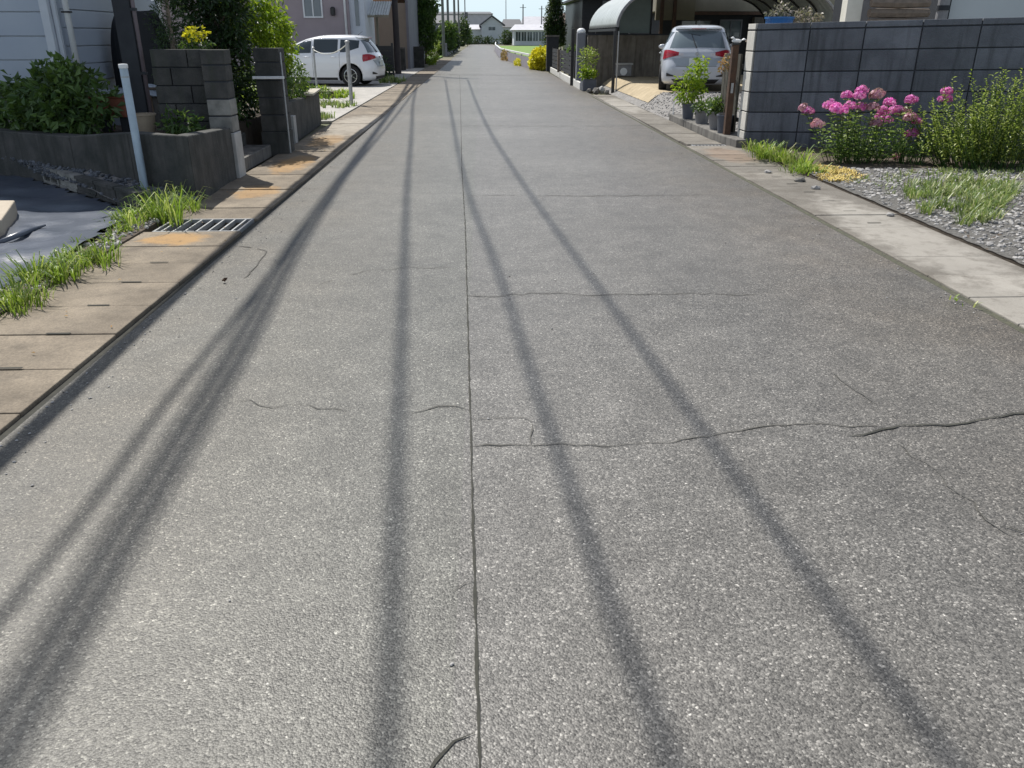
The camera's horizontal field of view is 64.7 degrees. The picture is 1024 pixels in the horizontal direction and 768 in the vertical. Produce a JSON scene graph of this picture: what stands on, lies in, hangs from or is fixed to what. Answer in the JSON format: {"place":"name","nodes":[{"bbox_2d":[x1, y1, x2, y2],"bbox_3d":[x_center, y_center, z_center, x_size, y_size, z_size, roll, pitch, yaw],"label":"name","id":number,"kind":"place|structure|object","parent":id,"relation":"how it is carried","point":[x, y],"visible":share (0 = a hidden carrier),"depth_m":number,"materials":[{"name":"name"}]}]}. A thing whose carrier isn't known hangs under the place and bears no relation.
{"place":"outdoors","nodes":[
{"label":"outdoors","id":0,"kind":"place"},
{"bbox_2d":[0,205,185,314],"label":"verge","id":1,"kind":"structure","parent":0,"point":[151,228],"depth_m":6.39,"materials":[{"name":"soil"}]},
{"bbox_2d":[0,273,63,316],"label":"grass tuft","id":2,"kind":"object","parent":1,"relation":"on","point":[17,298],"visible":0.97,"depth_m":4.81,"materials":[{"name":"plant"}]},
{"bbox_2d":[0,244,107,288],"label":"grass tuft","id":3,"kind":"object","parent":1,"relation":"on","point":[64,269],"visible":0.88,"depth_m":5.28,"materials":[{"name":"plant"}]},
{"bbox_2d":[2,205,146,288],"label":"weeds","id":4,"kind":"object","parent":1,"relation":"on","point":[108,230],"visible":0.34,"depth_m":6.12,"materials":[{"name":"green plant"}]},
{"bbox_2d":[0,205,174,309],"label":"rubble","id":5,"kind":"object","parent":1,"relation":"on","point":[146,224],"visible":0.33,"depth_m":6.40,"materials":[{"name":"stone"}]},
{"bbox_2d":[104,197,163,225],"bbox_3d":[-3.180,-1.451,6.861,0.509,0.234,0.766,-1,23,-2],"label":"grass tuft","id":6,"kind":"object","parent":1,"relation":"on","point":[133,220],"visible":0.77,"depth_m":6.79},
{"bbox_2d":[117,181,211,226],"bbox_3d":[-3.125,-1.611,7.099,0.808,0.340,1.425,-15,28,-32],"label":"grass tuft","id":7,"kind":"object","parent":1,"relation":"on","point":[157,209],"visible":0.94,"depth_m":7.00,"materials":[{"name":"plant"}]},
{"bbox_2d":[38,124,177,134],"bbox_3d":[-6.172,-3.003,10.127,7.530,0.500,1.184,13,26,27],"label":"garden bed","id":8,"kind":"object","parent":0,"point":[118,129],"depth_m":9.29,"materials":[{"name":"soil"}]},
{"bbox_2d":[0,50,125,134],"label":"leafy bush","id":9,"kind":"object","parent":8,"relation":"on","point":[53,97],"visible":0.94,"depth_m":8.79,"materials":[{"name":"green plant"}]},
{"bbox_2d":[88,94,129,131],"bbox_3d":[-4.504,-3.063,9.140,0.400,0.390,0.240,-1,23,-2],"label":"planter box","id":10,"kind":"object","parent":8,"relation":"on","point":[115,102],"visible":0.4,"depth_m":9.05,"materials":[{"name":"ceramic"}]},
{"bbox_2d":[111,0,155,130],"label":"dark post","id":11,"kind":"object","parent":8,"relation":"on","point":[128,33],"visible":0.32,"depth_m":8.93,"materials":[{"name":"metal"}]},
{"bbox_2d":[136,112,155,131],"bbox_3d":[-4.032,-2.857,8.877,0.262,0.220,0.262,-1,23,-2],"label":"clay pot","id":12,"kind":"object","parent":8,"relation":"on","point":[146,121],"visible":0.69,"depth_m":8.80,"materials":[{"name":"ceramic"}]},
{"bbox_2d":[149,49,209,131],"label":"block wall","id":13,"kind":"structure","parent":8,"relation":"on","point":[179,81],"depth_m":8.98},
{"bbox_2d":[154,103,206,134],"bbox_3d":[-3.585,-2.830,8.794,0.507,0.437,0.592,-1,23,-2],"label":"plant","id":14,"kind":"object","parent":8,"relation":"on","point":[174,128],"visible":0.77,"depth_m":8.74,"materials":[{"name":"green plant"}]},
{"bbox_2d":[27,164,190,205],"bbox_3d":[-6.361,-2.754,9.701,7.878,0.380,1.028,15,27,31],"label":"gravel strip","id":15,"kind":"object","parent":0,"point":[114,179],"visible":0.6,"depth_m":8.15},
{"bbox_2d":[57,170,82,191],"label":"edging block","id":16,"kind":"structure","parent":15,"relation":"on","point":[69,185],"depth_m":8.41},
{"bbox_2d":[74,175,101,197],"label":"edging block","id":17,"kind":"structure","parent":15,"relation":"on","point":[86,180],"depth_m":8.10,"materials":[{"name":"concrete"}]},
{"bbox_2d":[1,156,197,204],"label":"gravel","id":18,"kind":"structure","parent":15,"relation":"on","point":[44,170],"depth_m":8.44,"materials":[{"name":"gravel"}]},
{"bbox_2d":[93,180,122,204],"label":"edging block","id":19,"kind":"structure","parent":15,"relation":"on","point":[106,188],"depth_m":7.80,"materials":[{"name":"concrete"}]},
{"bbox_2d":[113,186,145,208],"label":"edging block","id":20,"kind":"structure","parent":15,"relation":"on","point":[124,192],"depth_m":7.50,"materials":[{"name":"concrete"}]},
{"bbox_2d":[118,64,148,188],"bbox_3d":[-3.642,-2.417,7.807,0.084,1.260,0.084,-1,23,-2],"label":"white post","id":21,"kind":"object","parent":15,"relation":"on","point":[131,112],"visible":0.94,"depth_m":7.75,"materials":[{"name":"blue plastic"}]},
{"bbox_2d":[159,103,262,144],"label":"yard","id":22,"kind":"structure","parent":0,"point":[253,131],"depth_m":11.48,"materials":[{"name":"soil"}]},
{"bbox_2d":[0,0,162,121],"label":"house wall","id":23,"kind":"structure","parent":22,"relation":"on","point":[31,30],"depth_m":9.66,"materials":[{"name":"concrete"}]},
{"bbox_2d":[98,88,161,127],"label":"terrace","id":24,"kind":"structure","parent":22,"relation":"on","point":[155,107],"depth_m":10.21,"materials":[{"name":"concrete"}]},
{"bbox_2d":[111,11,170,87],"bbox_3d":[-5.000,-4.522,10.942,0.813,0.988,0.739,-1,23,-2],"label":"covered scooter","id":25,"kind":"object","parent":24,"relation":"on","point":[146,35],"visible":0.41,"depth_m":10.68,"materials":[{"name":"fabric"}]},
{"bbox_2d":[142,0,192,75],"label":"conifer","id":26,"kind":"object","parent":22,"relation":"on","point":[169,27],"visible":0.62,"depth_m":9.84,"materials":[{"name":"green plant"}]},
{"bbox_2d":[173,25,215,48],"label":"yellow flowers","id":27,"kind":"object","parent":22,"relation":"on","point":[191,35],"visible":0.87,"depth_m":9.24,"materials":[{"name":"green plant"}]},
{"bbox_2d":[164,0,260,127],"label":"dark tree","id":28,"kind":"object","parent":22,"relation":"on","point":[213,14],"visible":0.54,"depth_m":10.99,"materials":[{"name":"green plant"}]},
{"bbox_2d":[219,0,303,73],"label":"lime shrub","id":29,"kind":"object","parent":22,"relation":"on","point":[280,35],"visible":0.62,"depth_m":11.81,"materials":[{"name":"green plant"}]},
{"bbox_2d":[238,38,314,110],"bbox_3d":[-3.725,-4.912,13.029,0.826,1.331,2.599,2,23,4],"label":"hedge","id":30,"kind":"object","parent":22,"relation":"on","point":[292,81],"visible":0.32,"depth_m":13.36,"materials":[{"name":"green plant"}]},
{"bbox_2d":[161,0,375,75],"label":"mauve house","id":31,"kind":"structure","parent":0,"point":[311,18],"depth_m":29.89,"materials":[{"name":"paint"}]},
{"bbox_2d":[302,0,322,17],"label":"window","id":32,"kind":"structure","parent":31,"relation":"in","point":[311,8],"depth_m":29.71,"materials":[{"name":"glass"}]},
{"bbox_2d":[4,41,648,288],"bbox_3d":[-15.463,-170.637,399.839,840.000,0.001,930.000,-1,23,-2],"label":"ground","id":33,"kind":"structure","parent":0,"point":[450,56],"depth_m":14.96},
{"bbox_2d":[0,175,128,288],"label":"weed sheet","id":34,"kind":"object","parent":33,"relation":"on","point":[63,215],"visible":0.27,"depth_m":7.07,"materials":[{"name":"fabric"}]},
{"bbox_2d":[0,200,17,236],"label":"concrete slab","id":35,"kind":"structure","parent":34,"relation":"on","point":[8,212],"depth_m":6.80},
{"bbox_2d":[0,224,45,242],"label":"sheet fold","id":36,"kind":"object","parent":34,"relation":"attached to","point":[21,233],"visible":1,"depth_m":6.36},
{"bbox_2d":[0,128,236,203],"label":"retaining wall","id":37,"kind":"structure","parent":33,"relation":"on","point":[203,160],"depth_m":8.25,"materials":[{"name":"concrete"}]},
{"bbox_2d":[200,49,245,177],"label":"gate pier","id":38,"kind":"structure","parent":33,"relation":"on","point":[219,87],"depth_m":8.91,"materials":[{"name":"concrete"}]},
{"bbox_2d":[241,133,271,170],"bbox_3d":[-3.717,-2.929,10.231,0.920,0.320,1.640,-1,23,-2],"label":"entrance step","id":39,"kind":"object","parent":33,"relation":"on","point":[254,155],"visible":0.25,"depth_m":10.53,"materials":[{"name":"concrete"}]},
{"bbox_2d":[252,48,294,156],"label":"gate pier","id":40,"kind":"structure","parent":33,"relation":"on","point":[272,94],"depth_m":10.85,"materials":[{"name":"concrete"}]},
{"bbox_2d":[289,88,321,143],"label":"wall","id":41,"kind":"structure","parent":33,"relation":"on","point":[305,114],"depth_m":13.56,"materials":[{"name":"concrete"}]},
{"bbox_2d":[167,59,451,224],"bbox_3d":[-3.602,-11.915,31.488,0.799,0.078,52.995,-1,23,-2],"label":"gutter","id":42,"kind":"object","parent":33,"relation":"on","point":[247,197],"visible":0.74,"depth_m":10.10,"materials":[{"name":"concrete"}]},
{"bbox_2d":[154,179,206,212],"bbox_3d":[-3.087,-1.755,7.537,0.550,0.257,0.653,-10,25,-23],"label":"grass tuft","id":43,"kind":"object","parent":42,"relation":"on","point":[193,208],"visible":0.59,"depth_m":7.51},
{"bbox_2d":[413,46,424,67],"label":"roadside wall","id":44,"kind":"structure","parent":33,"relation":"on","point":[419,62],"depth_m":41.87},
{"bbox_2d":[404,0,441,63],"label":"leafy tree","id":45,"kind":"object","parent":33,"relation":"on","point":[428,12],"visible":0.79,"depth_m":45.19,"materials":[{"name":"green plant"}]},
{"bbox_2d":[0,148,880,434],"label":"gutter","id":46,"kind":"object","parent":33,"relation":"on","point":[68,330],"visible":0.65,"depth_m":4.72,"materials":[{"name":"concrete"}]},
{"bbox_2d":[58,235,125,270],"bbox_3d":[-2.974,-0.938,5.731,0.614,0.186,0.583,-1,23,-2],"label":"grass tuft","id":47,"kind":"object","parent":46,"relation":"on","point":[98,256],"visible":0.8,"depth_m":5.71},
{"bbox_2d":[152,218,253,232],"bbox_3d":[-2.632,-1.336,6.928,0.710,0.059,0.500,-1,23,-2],"label":"drain grate","id":48,"kind":"object","parent":46,"relation":"in","point":[200,226],"visible":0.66,"depth_m":6.98,"materials":[{"name":"metal"}]},
{"bbox_2d":[432,20,458,55],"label":"round tree","id":49,"kind":"object","parent":33,"relation":"on","point":[451,28],"visible":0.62,"depth_m":65.66,"materials":[{"name":"green plant"}]},
{"bbox_2d":[456,12,471,45],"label":"tree","id":50,"kind":"object","parent":33,"relation":"on","point":[466,29],"visible":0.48,"depth_m":127.52,"materials":[{"name":"green plant"}]},
{"bbox_2d":[437,12,492,40],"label":"factory","id":51,"kind":"structure","parent":33,"relation":"on","point":[475,18],"depth_m":234.97,"materials":[{"name":"metal"}]},
{"bbox_2d":[479,15,504,43],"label":"gable house","id":52,"kind":"structure","parent":33,"relation":"on","point":[492,26],"depth_m":157.43,"materials":[{"name":"paint"}]},
{"bbox_2d":[495,42,530,68],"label":"canal parapet","id":53,"kind":"structure","parent":33,"relation":"on","point":[512,57],"depth_m":47.42,"materials":[{"name":"concrete"}]},
{"bbox_2d":[510,24,546,44],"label":"long shed","id":54,"kind":"structure","parent":33,"relation":"on","point":[527,34],"depth_m":136.29,"materials":[{"name":"white metal"}]},
{"bbox_2d":[527,45,545,70],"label":"yellow flowers","id":55,"kind":"object","parent":33,"relation":"on","point":[537,60],"visible":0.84,"depth_m":38.63,"materials":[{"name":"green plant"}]},
{"bbox_2d":[546,35,559,71],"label":"gate pillar","id":56,"kind":"structure","parent":33,"relation":"on","point":[552,41],"depth_m":36.37,"materials":[{"name":"stone"}]},
{"bbox_2d":[540,0,567,47],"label":"conifer","id":57,"kind":"object","parent":33,"relation":"on","point":[555,23],"visible":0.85,"depth_m":40.92,"materials":[{"name":"green plant"}]},
{"bbox_2d":[550,47,579,89],"bbox_3d":[1.926,-12.385,31.238,0.118,1.080,15.002,-1,23,-1],"label":"roadside fence","id":58,"kind":"object","parent":33,"relation":"on","point":[565,69],"visible":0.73,"depth_m":29.95,"materials":[{"name":"metal"}]},
{"bbox_2d":[561,0,627,64],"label":"dark house","id":59,"kind":"structure","parent":33,"relation":"on","point":[579,14],"depth_m":37.15,"materials":[{"name":"metal"}]},
{"bbox_2d":[593,95,721,145],"bbox_3d":[2.679,-5.714,17.101,0.539,0.078,10.995,-1,23,-2],"label":"gutter","id":60,"kind":"object","parent":33,"relation":"on","point":[682,135],"visible":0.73,"depth_m":14.75,"materials":[{"name":"concrete"}]},
{"bbox_2d":[669,114,745,147],"bbox_3d":[3.297,-4.282,13.618,0.400,0.165,4.250,-1,23,-2],"label":"kerb ledge","id":61,"kind":"object","parent":33,"relation":"on","point":[731,139],"visible":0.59,"depth_m":12.91,"materials":[{"name":"concrete"}]},
{"bbox_2d":[670,55,710,118],"bbox_3d":[3.169,-5.293,14.400,0.733,1.073,0.569,-1,23,-2],"label":"plant pot","id":62,"kind":"object","parent":61,"relation":"on","point":[686,104],"visible":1,"depth_m":14.35,"materials":[{"name":"plant"}]},
{"bbox_2d":[690,97,712,123],"bbox_3d":[3.241,-4.660,13.744,0.444,0.430,0.399,-19,29,-36],"label":"plant pot","id":63,"kind":"object","parent":61,"relation":"on","point":[701,116],"visible":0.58,"depth_m":13.70,"materials":[{"name":"ceramic"}]},
{"bbox_2d":[700,95,738,129],"bbox_3d":[3.299,-4.358,12.875,0.600,0.562,0.522,-1,23,-2],"label":"plant pot","id":64,"kind":"object","parent":61,"relation":"on","point":[714,110],"visible":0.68,"depth_m":12.81,"materials":[{"name":"ceramic"}]},
{"bbox_2d":[717,53,733,133],"bbox_3d":[3.231,-4.404,12.257,0.366,1.136,0.272,14,27,29],"label":"plant pot","id":65,"kind":"object","parent":61,"relation":"on","point":[720,121],"visible":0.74,"depth_m":12.27,"materials":[{"name":"plastic"}]},
{"bbox_2d":[723,43,740,134],"bbox_3d":[3.258,-4.371,12.012,0.110,1.280,0.145,-1,23,-2],"label":"gate post","id":66,"kind":"object","parent":61,"relation":"on","point":[731,87],"visible":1,"depth_m":11.97,"materials":[{"name":"wood"}]},
{"bbox_2d":[720,53,743,132],"bbox_3d":[3.390,-4.520,12.522,0.060,1.110,0.920,-1,23,-2],"label":"gate leaf","id":67,"kind":"object","parent":61,"relation":"on","point":[740,66],"visible":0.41,"depth_m":12.25,"materials":[{"name":"wood"}]},
{"bbox_2d":[628,0,834,74],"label":"beige house","id":68,"kind":"structure","parent":33,"relation":"on","point":[734,18],"depth_m":28.04,"materials":[{"name":"metal"}]},
{"bbox_2d":[719,19,742,38],"bbox_3d":[7.743,-12.573,28.631,0.800,0.630,0.048,-1,23,-2],"label":"window","id":69,"kind":"structure","parent":68,"relation":"in","point":[733,27],"depth_m":28.61,"materials":[{"name":"grey glass"}]},
{"bbox_2d":[686,146,1023,328],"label":"gutter","id":70,"kind":"object","parent":33,"relation":"on","point":[993,283],"visible":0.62,"depth_m":6.50,"materials":[{"name":"concrete"}]},
{"bbox_2d":[737,17,1023,154],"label":"block wall","id":71,"kind":"structure","parent":33,"relation":"on","point":[789,68],"depth_m":11.00,"materials":[{"name":"concrete"}]},
{"bbox_2d":[832,0,1023,21],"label":"pale house","id":72,"kind":"structure","parent":33,"relation":"on","point":[963,9],"depth_m":14.74,"materials":[{"name":"metal"}]},
{"bbox_3d":[5.206,-5.377,14.446,2.000,1.440,0.800,-1,23,-2],"label":"work shelf","id":73,"kind":"object","parent":33,"relation":"on","visible":0},
{"bbox_2d":[763,0,824,26],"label":"potted herbs","id":74,"kind":"object","parent":73,"relation":"on","point":[800,14],"visible":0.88,"depth_m":13.90,"materials":[{"name":"green plant"}]},
{"bbox_2d":[251,68,424,123],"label":"drive","id":75,"kind":"structure","parent":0,"point":[364,93],"depth_m":24.08,"materials":[{"name":"concrete"}]},
{"bbox_2d":[288,31,384,85],"bbox_3d":[-6.324,-10.711,26.578,4.169,1.634,1.916,3,23,6],"label":"parked car","id":76,"kind":"object","parent":75,"relation":"on","point":[367,63],"visible":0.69,"depth_m":25.80,"materials":[{"name":"white paint"}]},
{"bbox_2d":[344,40,352,104],"bbox_3d":[-3.776,-7.215,18.755,0.117,1.405,0.117,-1,23,-2],"label":"rope post","id":77,"kind":"object","parent":75,"relation":"on","point":[349,71],"visible":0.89,"depth_m":18.71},
{"bbox_2d":[367,1,391,50],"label":"porch canopy","id":78,"kind":"object","parent":75,"relation":"on","point":[377,9],"visible":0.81,"depth_m":31.40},
{"bbox_2d":[376,43,394,75],"bbox_3d":[-5.033,-12.404,30.991,1.012,1.250,0.098,0,23,0],"label":"dark fence","id":79,"kind":"object","parent":75,"relation":"on","point":[391,53],"visible":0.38,"depth_m":30.87,"materials":[{"name":"black metal"}]},
{"bbox_2d":[373,0,419,68],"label":"taupe house","id":80,"kind":"structure","parent":75,"relation":"on","point":[408,23],"depth_m":39.38,"materials":[{"name":"tile"}]},
{"bbox_2d":[392,0,401,73],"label":"utility pole","id":81,"kind":"object","parent":75,"relation":"on","point":[396,40],"visible":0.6,"depth_m":33.96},
{"bbox_2d":[434,0,565,21],"label":"sky","id":82,"kind":"structure","parent":0,"point":[513,10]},
{"bbox_2d":[0,132,1022,665],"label":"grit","id":83,"kind":"object","parent":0,"point":[236,298],"visible":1,"depth_m":4.39,"materials":[{"name":"gravel"}]},
{"bbox_2d":[0,44,1023,767],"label":"road","id":84,"kind":"structure","parent":0,"point":[728,472],"depth_m":2.91,"materials":[{"name":"asphalt"}]},
{"bbox_2d":[0,127,370,441],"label":"gutter joint","id":85,"kind":"object","parent":84,"relation":"on","point":[23,418],"visible":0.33,"depth_m":4.56,"materials":[{"name":"concrete"}]},
{"bbox_2d":[575,28,585,80],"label":"gate pillar","id":86,"kind":"structure","parent":84,"relation":"on","point":[580,38],"depth_m":25.23,"materials":[{"name":"white paint"}]},
{"bbox_2d":[591,96,1023,333],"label":"gutter joint","id":87,"kind":"object","parent":84,"relation":"on","point":[994,315],"visible":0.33,"depth_m":6.23,"materials":[{"name":"concrete"}]},
{"bbox_2d":[499,46,563,67],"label":"rice field","id":88,"kind":"structure","parent":0,"point":[526,49],"depth_m":102.84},
{"bbox_2d":[576,45,599,70],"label":"croton plant","id":89,"kind":"object","parent":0,"point":[593,54],"visible":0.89,"depth_m":23.78,"materials":[{"name":"green plant"}]},
{"bbox_2d":[596,84,740,145],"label":"driveway","id":90,"kind":"structure","parent":0,"point":[631,99],"depth_m":17.66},
{"bbox_2d":[587,34,668,86],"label":"stained wall","id":91,"kind":"structure","parent":90,"relation":"on","point":[641,53],"depth_m":25.12,"materials":[{"name":"wood"}]},
{"bbox_2d":[588,0,833,92],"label":"carport","id":92,"kind":"object","parent":90,"relation":"on","point":[608,14],"visible":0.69,"depth_m":23.72,"materials":[{"name":"black metal"}]},
{"bbox_2d":[617,0,652,33],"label":"screen panel","id":93,"kind":"object","parent":92,"relation":"attached to","point":[636,16],"visible":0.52,"depth_m":25.11,"materials":[{"name":"plastic"}]},
{"bbox_2d":[840,0,862,21],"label":"white pillar","id":94,"kind":"structure","parent":90,"relation":"on","point":[851,10],"depth_m":14.48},
{"bbox_2d":[867,0,931,20],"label":"log pile","id":95,"kind":"object","parent":90,"relation":"on","point":[885,10],"visible":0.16,"depth_m":14.37,"materials":[{"name":"wood"}]},
{"bbox_2d":[935,0,950,18],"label":"grey downpipe post","id":96,"kind":"object","parent":90,"relation":"on","point":[942,8],"visible":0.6,"depth_m":14.44,"materials":[{"name":"metal"}]},
{"bbox_2d":[603,75,742,101],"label":"sandy yard","id":97,"kind":"structure","parent":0,"point":[646,89],"depth_m":20.98,"materials":[{"name":"sand"}]},
{"bbox_2d":[658,20,730,89],"bbox_3d":[4.566,-8.188,20.097,1.879,1.530,4.088,4,24,10],"label":"parked car","id":98,"kind":"object","parent":97,"relation":"on","point":[683,46],"visible":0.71,"depth_m":18.40,"materials":[{"name":"silver metal"}]},
{"bbox_2d":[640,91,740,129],"bbox_3d":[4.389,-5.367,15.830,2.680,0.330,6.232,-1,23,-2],"label":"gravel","id":99,"kind":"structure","parent":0,"point":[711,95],"depth_m":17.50,"materials":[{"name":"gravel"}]},
{"bbox_2d":[743,145,1023,267],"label":"garden soil","id":100,"kind":"structure","parent":0,"point":[892,163],"depth_m":9.97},
{"bbox_2d":[741,138,837,167],"bbox_3d":[3.396,-3.029,10.431,1.014,0.246,2.151,-11,26,-24],"label":"grass clump","id":101,"kind":"object","parent":100,"relation":"on","point":[761,152],"visible":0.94,"depth_m":10.25,"materials":[{"name":"plant"}]},
{"bbox_2d":[780,158,836,175],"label":"grass clump","id":102,"kind":"object","parent":100,"relation":"on","point":[800,168],"visible":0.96,"depth_m":9.40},
{"bbox_2d":[797,85,922,163],"bbox_3d":[4.347,-3.239,10.064,1.498,0.930,0.752,-1,23,-2],"label":"phlox","id":103,"kind":"object","parent":100,"relation":"on","point":[878,120],"visible":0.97,"depth_m":10.00,"materials":[{"name":"pink plant"}]},
{"bbox_2d":[889,124,938,165],"bbox_3d":[5.025,-3.020,10.098,0.651,0.502,0.662,5,24,11],"label":"bush","id":104,"kind":"object","parent":100,"relation":"on","point":[902,149],"visible":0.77,"depth_m":10.04,"materials":[{"name":"green plant"}]},
{"bbox_2d":[806,166,1023,264],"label":"gravel bed","id":105,"kind":"object","parent":100,"relation":"on","point":[895,206],"visible":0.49,"depth_m":7.38,"materials":[{"name":"gravel"}]},
{"bbox_2d":[804,163,869,182],"bbox_3d":[3.746,-2.424,9.273,0.647,0.052,1.389,3,23,6],"label":"straw","id":106,"kind":"object","parent":105,"relation":"on","point":[831,177],"visible":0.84,"depth_m":9.18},
{"bbox_2d":[846,164,1023,194],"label":"weeds","id":107,"kind":"object","parent":105,"relation":"on","point":[943,171],"visible":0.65,"depth_m":9.18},
{"bbox_2d":[895,169,1023,225],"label":"weeds","id":108,"kind":"object","parent":105,"relation":"on","point":[976,202],"visible":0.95,"depth_m":7.78,"materials":[{"name":"plant"}]},
{"bbox_2d":[899,87,952,163],"bbox_3d":[5.109,-3.182,9.953,0.549,0.911,0.297,-1,23,-2],"label":"phlox","id":109,"kind":"object","parent":100,"relation":"on","point":[949,96],"visible":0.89,"depth_m":9.96,"materials":[{"name":"green plant"}]},
{"bbox_2d":[908,66,1023,170],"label":"feathery bush","id":110,"kind":"object","parent":100,"relation":"on","point":[1006,139],"visible":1,"depth_m":9.62,"materials":[{"name":"green plant"}]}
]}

